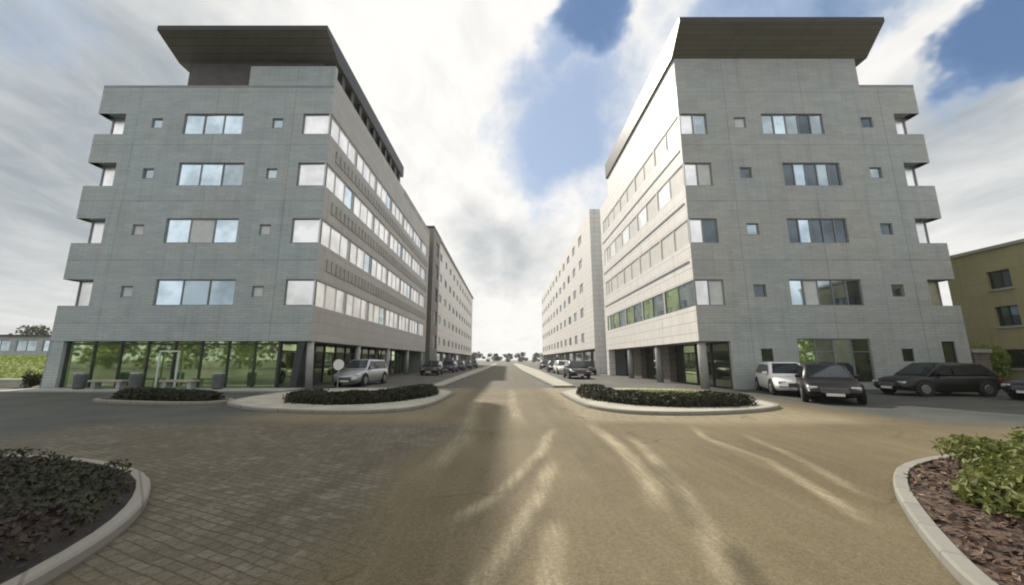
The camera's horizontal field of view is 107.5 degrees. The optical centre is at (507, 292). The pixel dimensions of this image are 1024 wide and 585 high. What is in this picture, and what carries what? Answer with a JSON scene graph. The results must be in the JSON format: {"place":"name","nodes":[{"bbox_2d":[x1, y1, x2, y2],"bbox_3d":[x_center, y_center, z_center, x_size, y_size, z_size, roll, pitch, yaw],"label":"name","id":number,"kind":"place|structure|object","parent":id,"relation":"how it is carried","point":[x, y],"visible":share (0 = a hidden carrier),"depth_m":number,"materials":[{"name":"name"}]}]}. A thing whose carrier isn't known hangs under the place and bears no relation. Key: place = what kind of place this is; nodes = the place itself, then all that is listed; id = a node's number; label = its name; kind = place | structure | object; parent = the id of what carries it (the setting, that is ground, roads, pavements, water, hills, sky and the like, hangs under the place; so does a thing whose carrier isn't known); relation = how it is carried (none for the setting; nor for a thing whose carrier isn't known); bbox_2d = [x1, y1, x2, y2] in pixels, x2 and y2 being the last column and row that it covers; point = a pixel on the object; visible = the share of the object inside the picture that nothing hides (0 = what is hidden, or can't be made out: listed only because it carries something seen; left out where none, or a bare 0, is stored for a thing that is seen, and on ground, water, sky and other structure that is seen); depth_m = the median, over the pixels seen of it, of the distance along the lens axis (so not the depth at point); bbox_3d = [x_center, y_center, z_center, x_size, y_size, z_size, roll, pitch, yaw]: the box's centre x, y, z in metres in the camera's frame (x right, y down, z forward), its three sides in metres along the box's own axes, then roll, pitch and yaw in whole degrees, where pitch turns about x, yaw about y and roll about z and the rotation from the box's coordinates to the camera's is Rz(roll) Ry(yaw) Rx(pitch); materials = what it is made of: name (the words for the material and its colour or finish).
{"place":"outdoors","nodes":[
{"label":"outdoors","id":0,"kind":"place"},
{"bbox_2d":[0,355,46,377],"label":"grass bank","id":1,"kind":"structure","parent":0,"point":[25,365],"depth_m":30.62,"materials":[{"name":"green plant"}]},
{"bbox_2d":[0,335,50,355],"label":"building","id":2,"kind":"structure","parent":0,"point":[23,345],"depth_m":59.48,"materials":[{"name":"grey concrete"}]},
{"bbox_2d":[15,340,36,350],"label":"window","id":3,"kind":"structure","parent":2,"relation":"in","point":[22,345],"depth_m":59.55,"materials":[{"name":"blue glass"}]},
{"bbox_2d":[40,25,429,388],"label":"office building","id":4,"kind":"structure","parent":0,"point":[247,209],"depth_m":22.70,"materials":[{"name":"grey concrete"}]},
{"bbox_2d":[77,281,92,305],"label":"window","id":5,"kind":"structure","parent":4,"relation":"in","point":[86,286],"depth_m":21.83,"materials":[{"name":"white glass"}]},
{"bbox_2d":[90,221,104,242],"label":"window","id":6,"kind":"structure","parent":4,"relation":"in","point":[98,227],"depth_m":22.49,"materials":[{"name":"white glass"}]},
{"bbox_2d":[102,166,115,185],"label":"window","id":7,"kind":"structure","parent":4,"relation":"in","point":[109,172],"depth_m":23.13,"materials":[{"name":"white glass"}]},
{"bbox_2d":[154,351,180,386],"bbox_3d":[-18.785,4.219,20.751,1.130,2.000,0.060,0,-10,0],"label":"door","id":8,"kind":"structure","parent":4,"relation":"in","point":[160,352],"depth_m":20.74,"materials":[{"name":"silver metal"}]},
{"bbox_2d":[153,280,235,305],"bbox_3d":[-17.775,0.014,21.437,4.550,1.520,0.090,0,-10,0],"label":"window","id":9,"kind":"structure","parent":4,"relation":"in","point":[168,292],"depth_m":21.44,"materials":[{"name":"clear glass"}]},
{"bbox_2d":[164,219,238,242],"bbox_3d":[-17.925,-3.608,22.085,4.250,1.520,0.090,0,-10,0],"label":"window","id":10,"kind":"structure","parent":4,"relation":"in","point":[177,230],"depth_m":22.09,"materials":[{"name":"blue glass"}]},
{"bbox_2d":[177,163,244,185],"bbox_3d":[-17.875,-7.113,22.712,3.950,1.500,0.090,0,-10,0],"label":"window","id":11,"kind":"structure","parent":4,"relation":"in","point":[190,174],"depth_m":22.72,"materials":[{"name":"blue glass"}]},
{"bbox_2d":[183,114,243,133],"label":"window","id":12,"kind":"structure","parent":4,"relation":"in","point":[194,123],"depth_m":23.32,"materials":[{"name":"blue glass"}]},
{"bbox_2d":[284,280,317,305],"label":"window","id":13,"kind":"structure","parent":4,"relation":"in","point":[298,292],"depth_m":21.44,"materials":[{"name":"white glass"}]},
{"bbox_2d":[291,219,322,242],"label":"window","id":14,"kind":"structure","parent":4,"relation":"in","point":[303,230],"depth_m":22.09,"materials":[{"name":"white glass"}]},
{"bbox_2d":[297,163,327,185],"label":"window","id":15,"kind":"structure","parent":4,"relation":"in","point":[309,174],"depth_m":22.72,"materials":[{"name":"white glass"}]},
{"bbox_2d":[302,114,332,134],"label":"window","id":16,"kind":"structure","parent":4,"relation":"in","point":[312,123],"depth_m":23.32,"materials":[{"name":"white glass"}]},
{"bbox_2d":[312,279,345,313],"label":"window","id":17,"kind":"structure","parent":4,"relation":"in","point":[328,297],"depth_m":23.26,"materials":[{"name":"white glass"}]},
{"bbox_2d":[318,218,349,260],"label":"window","id":18,"kind":"structure","parent":4,"relation":"in","point":[331,238],"depth_m":23.93,"materials":[{"name":"white glass"}]},
{"bbox_2d":[323,163,353,210],"bbox_3d":[-11.005,-6.765,24.657,0.090,1.500,4.138,0,-10,0],"label":"window","id":19,"kind":"structure","parent":4,"relation":"in","point":[334,183],"depth_m":24.50,"materials":[{"name":"white glass"}]},
{"bbox_2d":[328,114,356,166],"bbox_3d":[-11.005,-10.062,25.247,0.090,1.400,4.138,0,-10,0],"label":"window","id":20,"kind":"structure","parent":4,"relation":"in","point":[337,133],"depth_m":25.10,"materials":[{"name":"white glass"}]},
{"bbox_2d":[346,293,367,319],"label":"window","id":21,"kind":"structure","parent":4,"relation":"in","point":[357,307],"depth_m":27.43,"materials":[{"name":"white glass"}]},
{"bbox_2d":[350,241,370,273],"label":"window","id":22,"kind":"structure","parent":4,"relation":"in","point":[358,256],"depth_m":28.17,"materials":[{"name":"white glass"}]},
{"bbox_2d":[353,194,373,230],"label":"window","id":23,"kind":"structure","parent":4,"relation":"in","point":[361,210],"depth_m":28.76,"materials":[{"name":"white glass"}]},
{"bbox_2d":[357,152,376,191],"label":"window","id":24,"kind":"structure","parent":4,"relation":"in","point":[362,166],"depth_m":29.37,"materials":[{"name":"white glass"}]},
{"bbox_2d":[368,302,384,324],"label":"window","id":25,"kind":"structure","parent":4,"relation":"in","point":[376,313],"depth_m":31.62,"materials":[{"name":"white glass"}]},
{"bbox_2d":[371,257,387,283],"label":"window","id":26,"kind":"structure","parent":4,"relation":"in","point":[379,271],"depth_m":32.37,"materials":[{"name":"white glass"}]},
{"bbox_2d":[374,216,389,245],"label":"window","id":27,"kind":"structure","parent":4,"relation":"in","point":[380,230],"depth_m":32.88,"materials":[{"name":"white glass"}]},
{"bbox_2d":[377,180,391,210],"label":"window","id":28,"kind":"structure","parent":4,"relation":"in","point":[382,193],"depth_m":33.67,"materials":[{"name":"white glass"}]},
{"bbox_2d":[385,309,398,328],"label":"window","id":29,"kind":"structure","parent":4,"relation":"in","point":[392,318],"depth_m":35.73,"materials":[{"name":"white glass"}]},
{"bbox_2d":[388,270,400,292],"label":"window","id":30,"kind":"structure","parent":4,"relation":"in","point":[393,280],"depth_m":36.35,"materials":[{"name":"white glass"}]},
{"bbox_2d":[231,388,449,409],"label":"pavement","id":31,"kind":"structure","parent":0,"point":[274,400],"depth_m":13.05,"materials":[{"name":"grey concrete"}]},
{"bbox_2d":[282,383,439,404],"bbox_3d":[-4.958,3.908,14.570,6.300,0.560,3.285,8,-13,-36],"label":"hedge","id":32,"kind":"object","parent":31,"relation":"on","point":[350,397],"visible":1,"depth_m":13.23,"materials":[{"name":"green plant"}]},
{"bbox_2d":[425,226,440,361],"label":"stair tower","id":33,"kind":"structure","parent":0,"point":[432,301],"depth_m":53.99,"materials":[{"name":"grey concrete"}]},
{"bbox_2d":[437,239,473,362],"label":"office building","id":34,"kind":"structure","parent":0,"point":[454,330],"depth_m":76.91,"materials":[{"name":"grey concrete"}]},
{"bbox_2d":[452,362,541,387],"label":"street","id":35,"kind":"structure","parent":0,"point":[506,375],"depth_m":30.63,"materials":[{"name":"grey asphalt"}]},
{"bbox_2d":[0,360,1002,390],"bbox_3d":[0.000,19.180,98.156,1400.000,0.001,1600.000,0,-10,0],"label":"ground","id":36,"kind":"structure","parent":0,"point":[415,378],"depth_m":29.23,"materials":[{"name":"grey concrete"}]},
{"bbox_2d":[0,378,28,387],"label":"garden wall","id":37,"kind":"structure","parent":36,"relation":"on","point":[11,382],"depth_m":21.86,"materials":[{"name":"white paint"}]},
{"bbox_2d":[5,324,51,334],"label":"broadleaf tree","id":38,"kind":"object","parent":36,"relation":"on","point":[33,329],"visible":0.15,"depth_m":79.70,"materials":[{"name":"green plant"}]},
{"bbox_2d":[20,370,42,387],"bbox_3d":[-27.613,5.012,21.875,1.026,1.088,0.876,4,-11,-22],"label":"bush","id":39,"kind":"object","parent":36,"relation":"on","point":[34,380],"visible":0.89,"depth_m":21.76,"materials":[{"name":"green plant"}]},
{"bbox_2d":[0,388,297,390],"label":"apron","id":40,"kind":"object","parent":36,"relation":"on","point":[114,389],"visible":0.75,"depth_m":19.30,"materials":[{"name":"concrete"}]},
{"bbox_2d":[71,372,88,388],"bbox_3d":[-22.300,4.582,19.599,0.560,0.880,0.560,0,-10,0],"label":"litter bin","id":41,"kind":"object","parent":40,"relation":"on","point":[80,379],"visible":1,"depth_m":19.45,"materials":[{"name":"plastic"}]},
{"bbox_2d":[88,380,128,388],"bbox_3d":[-20.900,4.816,19.685,1.800,0.450,0.450,0,-10,0],"label":"bench","id":42,"kind":"object","parent":40,"relation":"on","point":[97,384],"visible":0.82,"depth_m":19.52,"materials":[{"name":"concrete"}]},
{"bbox_2d":[128,372,143,387],"bbox_3d":[-19.300,4.564,19.501,0.560,0.880,0.560,0,-10,0],"label":"litter bin","id":43,"kind":"object","parent":40,"relation":"on","point":[135,379],"visible":0.82,"depth_m":19.34,"materials":[{"name":"metal"}]},
{"bbox_2d":[159,380,199,388],"bbox_3d":[-17.200,4.816,19.685,1.800,0.450,0.450,0,-10,0],"label":"bench","id":44,"kind":"object","parent":40,"relation":"on","point":[191,384],"visible":0.95,"depth_m":19.51,"materials":[{"name":"concrete"}]},
{"bbox_2d":[211,372,225,388],"bbox_3d":[-15.000,4.564,19.501,0.560,0.880,0.560,0,-10,0],"label":"litter bin","id":45,"kind":"object","parent":40,"relation":"on","point":[218,379],"visible":1,"depth_m":19.32,"materials":[{"name":"metal"}]},
{"bbox_2d":[333,359,387,386],"bbox_3d":[-9.348,5.156,24.291,2.002,1.655,4.551,-1,-10,5],"label":"parked car","id":46,"kind":"object","parent":36,"relation":"on","point":[363,372],"visible":0.97,"depth_m":23.46,"materials":[{"name":"silver metal"}]},
{"bbox_2d":[420,360,443,374],"bbox_3d":[-8.000,8.067,40.228,2.002,1.535,4.401,0,-10,0],"label":"parked car","id":47,"kind":"object","parent":36,"relation":"on","point":[432,366],"visible":0.98,"depth_m":39.23,"materials":[{"name":"black paint"}]},
{"bbox_2d":[434,363,496,385],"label":"footway","id":48,"kind":"structure","parent":36,"relation":"on","point":[461,376],"depth_m":35.85,"materials":[{"name":"grey concrete"}]},
{"bbox_2d":[514,363,571,385],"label":"footway","id":49,"kind":"structure","parent":36,"relation":"on","point":[546,377],"depth_m":33.73,"materials":[{"name":"beige concrete"}]},
{"bbox_2d":[563,361,589,378],"bbox_3d":[6.100,6.834,33.337,2.002,1.535,4.401,0,-10,0],"label":"parked car","id":50,"kind":"object","parent":36,"relation":"on","point":[575,368],"visible":0.98,"depth_m":32.37,"materials":[{"name":"black paint"}]},
{"bbox_2d":[600,17,972,388],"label":"office building","id":51,"kind":"structure","parent":36,"relation":"on","point":[768,199],"depth_m":22.79,"materials":[{"name":"grey concrete"}]},
{"bbox_2d":[611,270,623,292],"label":"window","id":52,"kind":"structure","parent":51,"relation":"in","point":[617,281],"depth_m":36.36,"materials":[{"name":"beige glass"}]},
{"bbox_2d":[613,309,625,328],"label":"window","id":53,"kind":"structure","parent":51,"relation":"in","point":[619,318],"depth_m":35.71,"materials":[{"name":"green glass"}]},
{"bbox_2d":[620,179,634,211],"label":"window","id":54,"kind":"structure","parent":51,"relation":"in","point":[629,192],"depth_m":33.43,"materials":[{"name":"beige glass"}]},
{"bbox_2d":[621,216,636,246],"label":"window","id":55,"kind":"structure","parent":51,"relation":"in","point":[630,230],"depth_m":32.86,"materials":[{"name":"beige glass"}]},
{"bbox_2d":[624,257,639,284],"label":"window","id":56,"kind":"structure","parent":51,"relation":"in","point":[631,271],"depth_m":32.20,"materials":[{"name":"beige glass"}]},
{"bbox_2d":[626,302,642,324],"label":"window","id":57,"kind":"structure","parent":51,"relation":"in","point":[633,313],"depth_m":31.59,"materials":[{"name":"green glass"}]},
{"bbox_2d":[634,151,653,192],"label":"window","id":58,"kind":"structure","parent":51,"relation":"in","point":[648,166],"depth_m":29.27,"materials":[{"name":"beige glass"}]},
{"bbox_2d":[637,194,656,230],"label":"window","id":59,"kind":"structure","parent":51,"relation":"in","point":[649,210],"depth_m":28.68,"materials":[{"name":"beige glass"}]},
{"bbox_2d":[639,241,660,274],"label":"window","id":60,"kind":"structure","parent":51,"relation":"in","point":[652,256],"depth_m":28.04,"materials":[{"name":"beige glass"}]},
{"bbox_2d":[642,293,664,320],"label":"window","id":61,"kind":"structure","parent":51,"relation":"in","point":[653,307],"depth_m":27.36,"materials":[{"name":"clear glass"}]},
{"bbox_2d":[654,114,681,166],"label":"window","id":62,"kind":"structure","parent":51,"relation":"in","point":[672,133],"depth_m":25.08,"materials":[{"name":"white glass"}]},
{"bbox_2d":[657,163,686,211],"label":"window","id":63,"kind":"structure","parent":51,"relation":"in","point":[675,183],"depth_m":24.45,"materials":[{"name":"white glass"}]},
{"bbox_2d":[660,218,691,260],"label":"window","id":64,"kind":"structure","parent":51,"relation":"in","point":[678,238],"depth_m":23.76,"materials":[{"name":"white glass"}]},
{"bbox_2d":[664,279,696,313],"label":"window","id":65,"kind":"structure","parent":51,"relation":"in","point":[680,297],"depth_m":23.17,"materials":[{"name":"clear glass"}]},
{"bbox_2d":[678,114,706,133],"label":"window","id":66,"kind":"structure","parent":51,"relation":"in","point":[690,123],"depth_m":23.31,"materials":[{"name":"grey glass"}]},
{"bbox_2d":[682,163,712,185],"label":"window","id":67,"kind":"structure","parent":51,"relation":"in","point":[697,174],"depth_m":22.72,"materials":[{"name":"grey glass"}]},
{"bbox_2d":[687,219,718,242],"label":"window","id":68,"kind":"structure","parent":51,"relation":"in","point":[702,230],"depth_m":22.09,"materials":[{"name":"grey glass"}]},
{"bbox_2d":[693,280,724,305],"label":"window","id":69,"kind":"structure","parent":51,"relation":"in","point":[708,292],"depth_m":21.43,"materials":[{"name":"grey glass"}]},
{"bbox_2d":[761,114,823,133],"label":"window","id":70,"kind":"structure","parent":51,"relation":"in","point":[771,123],"depth_m":23.31,"materials":[{"name":"grey glass"}]},
{"bbox_2d":[782,163,841,185],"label":"window","id":71,"kind":"structure","parent":51,"relation":"in","point":[795,174],"depth_m":22.71,"materials":[{"name":"grey glass"}]},
{"bbox_2d":[787,219,848,242],"bbox_3d":[18.200,-3.608,22.085,3.500,1.520,0.090,0,-10,0],"label":"window","id":72,"kind":"structure","parent":51,"relation":"in","point":[799,230],"depth_m":22.09,"materials":[{"name":"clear glass"}]},
{"bbox_2d":[789,280,863,305],"bbox_3d":[18.150,0.014,21.437,4.100,1.520,0.090,0,-10,0],"label":"window","id":73,"kind":"structure","parent":51,"relation":"in","point":[803,292],"depth_m":21.43,"materials":[{"name":"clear glass"}]},
{"bbox_2d":[797,339,874,382],"bbox_3d":[18.125,3.765,20.767,4.050,2.400,0.090,0,-10,0],"label":"window","id":74,"kind":"structure","parent":51,"relation":"in","point":[855,354],"depth_m":20.82,"materials":[{"name":"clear glass"}]},
{"bbox_2d":[915,221,927,242],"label":"window","id":75,"kind":"structure","parent":51,"relation":"in","point":[920,226],"depth_m":22.49,"materials":[{"name":"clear glass"}]},
{"bbox_2d":[927,281,940,305],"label":"window","id":76,"kind":"structure","parent":51,"relation":"in","point":[932,286],"depth_m":21.83,"materials":[{"name":"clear glass"}]},
{"bbox_2d":[941,341,957,362],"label":"window","id":77,"kind":"structure","parent":51,"relation":"in","point":[948,346],"depth_m":20.85,"materials":[{"name":"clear glass"}]},
{"bbox_2d":[970,349,992,371],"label":"gate pillar","id":78,"kind":"structure","parent":36,"relation":"on","point":[980,356],"depth_m":21.55,"materials":[{"name":"beige concrete"}]},
{"bbox_2d":[969,341,1013,380],"bbox_3d":[28.937,4.316,22.718,2.365,2.767,2.182,0,-10,0],"label":"bush","id":79,"kind":"object","parent":36,"relation":"on","point":[999,362],"visible":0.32,"depth_m":22.23,"materials":[{"name":"green plant"}]},
{"bbox_2d":[0,388,1023,584],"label":"road","id":80,"kind":"structure","parent":0,"point":[506,486],"depth_m":4.72,"materials":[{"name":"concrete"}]},
{"bbox_2d":[0,457,135,583],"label":"planting bed","id":81,"kind":"object","parent":80,"relation":"on","point":[54,546],"visible":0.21,"depth_m":3.54,"materials":[{"name":"soil"}]},
{"bbox_2d":[0,446,134,572],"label":"ground cover","id":82,"kind":"object","parent":81,"relation":"on","point":[61,506],"visible":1,"depth_m":4.01,"materials":[{"name":"green plant"}]},
{"bbox_2d":[0,454,150,584],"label":"bed kerb","id":83,"kind":"structure","parent":80,"relation":"on","point":[49,570],"depth_m":3.19,"materials":[{"name":"concrete"}]},
{"bbox_2d":[0,388,304,392],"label":"apron kerb","id":84,"kind":"structure","parent":80,"relation":"on","point":[116,391],"depth_m":18.16,"materials":[{"name":"concrete"}]},
{"bbox_2d":[92,397,232,404],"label":"hedge bed kerb","id":85,"kind":"structure","parent":80,"relation":"on","point":[96,400],"depth_m":13.51,"materials":[{"name":"concrete"}]},
{"bbox_2d":[99,397,227,400],"bbox_3d":[-13.241,4.104,14.475,5.529,0.001,1.625,-2,-10,11],"label":"hedge bed","id":86,"kind":"object","parent":85,"relation":"in","point":[109,398],"visible":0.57,"depth_m":14.27,"materials":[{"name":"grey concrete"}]},
{"bbox_2d":[111,387,225,400],"bbox_3d":[-13.254,3.912,14.463,5.017,0.498,1.404,-3,-10,15],"label":"hedge","id":87,"kind":"object","parent":86,"relation":"on","point":[157,394],"visible":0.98,"depth_m":14.03,"materials":[{"name":"green plant"}]},
{"bbox_2d":[227,388,452,413],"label":"kerb","id":88,"kind":"structure","parent":80,"relation":"on","point":[305,411],"depth_m":11.63,"materials":[{"name":"concrete"}]},
{"bbox_2d":[561,388,779,415],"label":"kerb","id":89,"kind":"structure","parent":80,"relation":"on","point":[776,406],"depth_m":11.31,"materials":[{"name":"concrete"}]},
{"bbox_2d":[755,362,800,394],"bbox_3d":[13.507,4.159,18.322,2.002,1.515,4.401,-4,-11,22],"label":"parked car","id":90,"kind":"object","parent":80,"relation":"on","point":[773,377],"visible":0.56,"depth_m":17.72,"materials":[{"name":"white paint"}]},
{"bbox_2d":[795,364,866,404],"bbox_3d":[12.961,3.651,15.313,2.002,1.455,4.401,-7,-12,32],"label":"parked car","id":91,"kind":"object","parent":80,"relation":"on","point":[828,380],"visible":0.92,"depth_m":14.24,"materials":[{"name":"black paint"}]},
{"bbox_2d":[872,362,1002,396],"bbox_3d":[19.669,3.990,17.317,4.351,1.495,2.002,0,-10,2],"label":"parked car","id":92,"kind":"object","parent":80,"relation":"on","point":[927,379],"visible":0.97,"depth_m":16.57,"materials":[{"name":"black paint"}]},
{"bbox_2d":[893,454,997,584],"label":"bed kerb","id":93,"kind":"structure","parent":80,"relation":"on","point":[950,556],"depth_m":3.26,"materials":[{"name":"concrete"}]},
{"bbox_2d":[904,455,1023,584],"bbox_3d":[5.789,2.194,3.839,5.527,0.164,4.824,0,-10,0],"label":"bark mulch","id":94,"kind":"object","parent":80,"relation":"on","point":[997,572],"visible":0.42,"depth_m":3.44,"materials":[{"name":"wood"}]},
{"bbox_2d":[930,433,1023,466],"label":"shrub","id":95,"kind":"object","parent":94,"relation":"on","point":[978,446],"visible":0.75,"depth_m":5.09,"materials":[{"name":"green plant"}]},
{"bbox_2d":[950,467,1023,519],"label":"shrub","id":96,"kind":"object","parent":94,"relation":"on","point":[1004,493],"visible":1,"depth_m":3.82,"materials":[{"name":"green plant"}]},
{"bbox_2d":[955,456,1023,480],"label":"shrub","id":97,"kind":"object","parent":94,"relation":"on","point":[987,468],"visible":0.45,"depth_m":4.57,"materials":[{"name":"green plant"}]},
{"bbox_2d":[990,423,1023,445],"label":"shrub","id":98,"kind":"object","parent":94,"relation":"on","point":[1019,436],"visible":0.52,"depth_m":5.74,"materials":[{"name":"green plant"}]},
{"bbox_2d":[1001,378,1023,398],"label":"parked car","id":99,"kind":"object","parent":80,"relation":"on","point":[1013,389],"visible":0.99,"depth_m":15.13,"materials":[{"name":"blue paint"}]},
{"bbox_2d":[0,0,1023,359],"label":"sky","id":100,"kind":"structure","parent":0,"point":[503,120],"materials":[{"name":"white"}]},
{"bbox_2d":[542,209,606,372],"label":"office building","id":101,"kind":"structure","parent":0,"point":[573,320],"depth_m":54.74,"materials":[{"name":"white concrete"}]},
{"bbox_2d":[564,388,774,410],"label":"pavement","id":102,"kind":"structure","parent":0,"point":[572,393],"depth_m":12.22,"materials":[{"name":"grey concrete"}]},
{"bbox_2d":[948,238,1023,383],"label":"tan building","id":103,"kind":"structure","parent":0,"point":[986,286],"depth_m":23.27,"materials":[{"name":"paint"}]},
{"bbox_2d":[988,269,1012,288],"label":"window","id":104,"kind":"structure","parent":103,"relation":"in","point":[998,279],"depth_m":23.10,"materials":[{"name":"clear glass"}]},
{"bbox_2d":[996,305,1021,325],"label":"window","id":105,"kind":"structure","parent":103,"relation":"in","point":[1008,315],"depth_m":22.71,"materials":[{"name":"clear glass"}]},
{"bbox_2d":[1006,349,1023,367],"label":"window","id":106,"kind":"structure","parent":103,"relation":"in","point":[1017,355],"depth_m":22.36,"materials":[{"name":"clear glass"}]},
{"label":"right lawn","id":107,"kind":"structure","parent":0,"visible":0},
{"bbox_2d":[576,383,758,407],"bbox_3d":[4.977,3.868,14.341,3.849,0.568,7.306,9,-14,-42],"label":"hedge","id":108,"kind":"object","parent":107,"relation":"on","point":[700,398],"visible":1,"depth_m":12.48,"materials":[{"name":"green plant"}]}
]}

